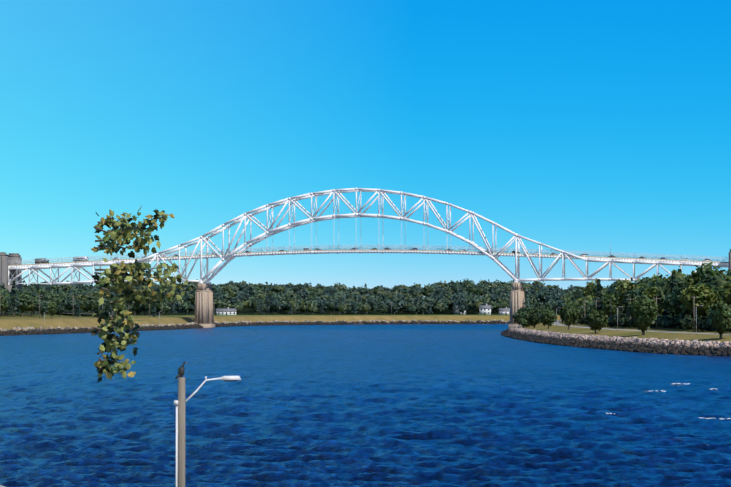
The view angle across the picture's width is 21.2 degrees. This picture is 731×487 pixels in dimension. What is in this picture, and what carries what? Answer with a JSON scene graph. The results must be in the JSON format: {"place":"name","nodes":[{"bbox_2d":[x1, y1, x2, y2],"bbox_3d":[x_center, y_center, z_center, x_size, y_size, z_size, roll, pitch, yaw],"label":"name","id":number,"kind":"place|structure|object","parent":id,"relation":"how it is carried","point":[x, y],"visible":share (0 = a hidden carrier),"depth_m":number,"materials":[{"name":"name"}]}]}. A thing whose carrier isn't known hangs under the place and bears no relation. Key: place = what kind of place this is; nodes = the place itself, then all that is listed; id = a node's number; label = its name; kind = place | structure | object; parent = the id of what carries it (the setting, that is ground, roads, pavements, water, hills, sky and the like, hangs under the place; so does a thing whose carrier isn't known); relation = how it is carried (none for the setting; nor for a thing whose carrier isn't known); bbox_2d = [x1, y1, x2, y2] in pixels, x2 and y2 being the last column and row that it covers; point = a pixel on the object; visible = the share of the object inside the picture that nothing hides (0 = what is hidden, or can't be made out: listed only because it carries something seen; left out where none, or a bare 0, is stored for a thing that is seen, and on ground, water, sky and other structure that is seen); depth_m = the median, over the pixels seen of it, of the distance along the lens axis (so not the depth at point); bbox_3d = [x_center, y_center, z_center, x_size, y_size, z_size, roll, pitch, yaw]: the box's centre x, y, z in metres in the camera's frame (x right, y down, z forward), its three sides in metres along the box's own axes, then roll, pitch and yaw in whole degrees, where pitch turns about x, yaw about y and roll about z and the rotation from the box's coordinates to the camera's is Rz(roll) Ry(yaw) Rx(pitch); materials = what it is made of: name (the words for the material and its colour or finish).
{"place":"outdoors","nodes":[
{"label":"outdoors","id":0,"kind":"place"},
{"bbox_2d":[63,313,143,320],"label":"path","id":1,"kind":"structure","parent":0,"point":[99,315],"depth_m":1044.74,"materials":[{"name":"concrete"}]},
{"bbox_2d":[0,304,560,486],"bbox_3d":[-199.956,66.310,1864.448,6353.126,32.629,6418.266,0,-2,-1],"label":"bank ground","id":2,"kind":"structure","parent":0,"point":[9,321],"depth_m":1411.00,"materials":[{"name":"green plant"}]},
{"bbox_2d":[0,252,22,291],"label":"abutment tower","id":3,"kind":"structure","parent":2,"relation":"on","point":[5,259],"depth_m":1178.69,"materials":[{"name":"concrete"}]},
{"bbox_2d":[194,283,215,327],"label":"bridge pier","id":4,"kind":"structure","parent":2,"relation":"on","point":[204,315],"depth_m":1156.36,"materials":[{"name":"concrete"}]},
{"bbox_2d":[8,188,728,284],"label":"arch bridge","id":5,"kind":"structure","parent":4,"relation":"on","point":[233,254],"depth_m":1147.52,"materials":[{"name":"white paint"}]},
{"bbox_2d":[35,258,48,263],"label":"vehicle","id":6,"kind":"object","parent":5,"relation":"on","point":[39,261],"visible":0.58,"depth_m":1178.73,"materials":[{"name":"black paint"}]},
{"bbox_2d":[73,256,88,261],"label":"truck","id":7,"kind":"object","parent":5,"relation":"on","point":[75,259],"visible":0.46,"depth_m":1174.10,"materials":[{"name":"white paint"}]},
{"bbox_2d":[174,376,240,486],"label":"wooden lamp pole","id":8,"kind":"object","parent":2,"relation":"on","point":[179,403],"visible":0.96,"depth_m":60.08,"materials":[{"name":"grey wood"}]},
{"bbox_2d":[175,362,186,378],"bbox_3d":[-5.683,3.927,60.231,0.385,0.553,0.171,0,-2,-1],"label":"bird","id":9,"kind":"object","parent":8,"relation":"attached to","point":[181,370],"visible":1,"depth_m":60.17},
{"bbox_2d":[215,307,236,314],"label":"long white house","id":10,"kind":"structure","parent":2,"relation":"on","point":[226,311],"depth_m":1393.06,"materials":[{"name":"white paint"}]},
{"bbox_2d":[0,319,730,355],"bbox_3d":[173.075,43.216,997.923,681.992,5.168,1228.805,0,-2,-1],"label":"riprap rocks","id":11,"kind":"object","parent":2,"relation":"on","point":[652,345],"visible":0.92,"depth_m":613.07,"materials":[{"name":"grey stone"}]},
{"bbox_2d":[479,304,490,314],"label":"house","id":12,"kind":"structure","parent":2,"relation":"on","point":[485,309],"depth_m":1565.29,"materials":[{"name":"white paint"}]},
{"bbox_2d":[498,307,509,314],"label":"house","id":13,"kind":"structure","parent":2,"relation":"on","point":[504,311],"depth_m":1587.50,"materials":[{"name":"white paint"}]},
{"bbox_2d":[0,0,730,296],"label":"sky","id":14,"kind":"structure","parent":0,"point":[567,125],"materials":[{"name":"blue"}]},
{"bbox_2d":[517,320,730,355],"bbox_3d":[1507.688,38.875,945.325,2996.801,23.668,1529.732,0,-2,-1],"label":"bank ground","id":15,"kind":"structure","parent":0,"point":[658,333],"depth_m":552.46,"materials":[{"name":"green plant"}]},
{"bbox_2d":[508,283,524,327],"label":"bridge pier","id":16,"kind":"structure","parent":15,"relation":"on","point":[517,298],"depth_m":1121.39,"materials":[{"name":"concrete"}]},
{"bbox_3d":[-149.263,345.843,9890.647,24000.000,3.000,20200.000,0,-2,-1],"label":"ground","id":17,"kind":"structure","parent":0,"visible":0},
{"bbox_2d":[90,206,187,382],"bbox_3d":[-3.374,0.744,28.756,1.490,2.633,1.357,0,-2,-1],"label":"tree branch","id":18,"kind":"object","parent":17,"relation":"on","point":[117,274],"visible":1,"depth_m":28.69,"materials":[{"name":"green plant"}]},
{"bbox_2d":[0,262,730,338],"bbox_3d":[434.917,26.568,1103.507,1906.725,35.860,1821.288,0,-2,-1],"label":"forest","id":19,"kind":"object","parent":17,"relation":"on","point":[680,292],"visible":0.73,"depth_m":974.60,"materials":[{"name":"green plant"}]},
{"bbox_2d":[729,249,730,269],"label":"abutment tower","id":20,"kind":"structure","parent":17,"relation":"on","point":[730,259],"depth_m":1093.85,"materials":[{"name":"concrete"}]},
{"label":"canal water","id":21,"kind":"structure","parent":0,"visible":0},
{"bbox_2d":[0,324,730,486],"bbox_3d":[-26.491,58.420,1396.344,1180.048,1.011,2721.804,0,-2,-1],"label":"canal water waves","id":22,"kind":"object","parent":21,"relation":"on","point":[423,405],"visible":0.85,"depth_m":190.35,"materials":[{"name":"blue liquid"}]},
{"bbox_2d":[607,383,730,419],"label":"whitecaps","id":23,"kind":"object","parent":22,"relation":"on","point":[683,383],"visible":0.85,"depth_m":237.44,"materials":[{"name":"white liquid"}]}
]}

